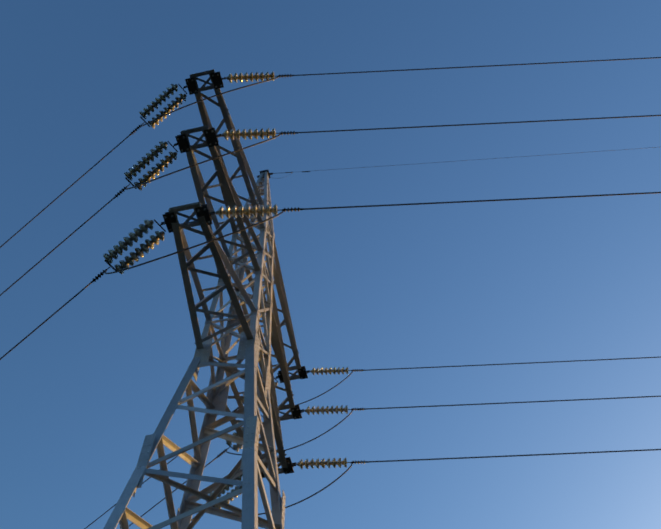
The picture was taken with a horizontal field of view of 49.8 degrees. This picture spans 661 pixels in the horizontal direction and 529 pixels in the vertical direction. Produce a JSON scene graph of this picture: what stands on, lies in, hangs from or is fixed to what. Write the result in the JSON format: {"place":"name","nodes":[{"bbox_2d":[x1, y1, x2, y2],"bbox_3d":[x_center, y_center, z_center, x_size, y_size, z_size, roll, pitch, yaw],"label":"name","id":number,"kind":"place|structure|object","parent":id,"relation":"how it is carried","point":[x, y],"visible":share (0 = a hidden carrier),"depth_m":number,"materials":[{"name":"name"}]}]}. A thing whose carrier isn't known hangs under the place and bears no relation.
{"place":"outdoors","nodes":[
{"label":"outdoors","id":0,"kind":"place"},
{"bbox_2d":[103,84,243,498],"bbox_3d":[-3.536,1.272,19.206,1.169,6.141,10.807,-11,-61,5],"label":"porcelain insulator","id":1,"kind":"object","parent":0,"point":[128,241],"visible":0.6,"depth_m":17.09,"materials":[{"name":"brown ceramic"}]},
{"bbox_2d":[161,71,309,477],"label":"tower plates","id":2,"kind":"object","parent":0,"point":[211,137],"visible":0.58,"depth_m":17.18,"materials":[{"name":"black metal"}]},
{"bbox_2d":[0,0,660,528],"label":"sky","id":3,"kind":"structure","parent":0,"point":[574,278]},
{"label":"ground","id":4,"kind":"structure","parent":0,"visible":0},
{"bbox_2d":[103,69,306,528],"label":"tower lattice","id":5,"kind":"object","parent":4,"relation":"on","point":[258,393],"visible":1,"depth_m":15.74,"materials":[{"name":"grey metal"}]},
{"bbox_2d":[109,75,345,501],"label":"insulator caps","id":6,"kind":"object","parent":5,"relation":"attached to","point":[166,161],"visible":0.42,"depth_m":17.22,"materials":[{"name":"black metal"}]},
{"bbox_2d":[90,74,367,516],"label":"fittings","id":7,"kind":"object","parent":5,"relation":"attached to","point":[283,210],"visible":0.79,"depth_m":17.36,"materials":[{"name":"metal"}]},
{"bbox_2d":[114,71,347,508],"bbox_3d":[-2.143,1.151,19.194,3.662,6.182,11.038,-11,-61,5],"label":"glass insulator","id":8,"kind":"object","parent":5,"relation":"attached to","point":[144,248],"visible":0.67,"depth_m":17.24,"materials":[{"name":"glass"}]},
{"bbox_2d":[0,57,660,528],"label":"conductors","id":9,"kind":"object","parent":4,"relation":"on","point":[356,207],"visible":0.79,"depth_m":18.24,"materials":[{"name":"grey"}]}
]}

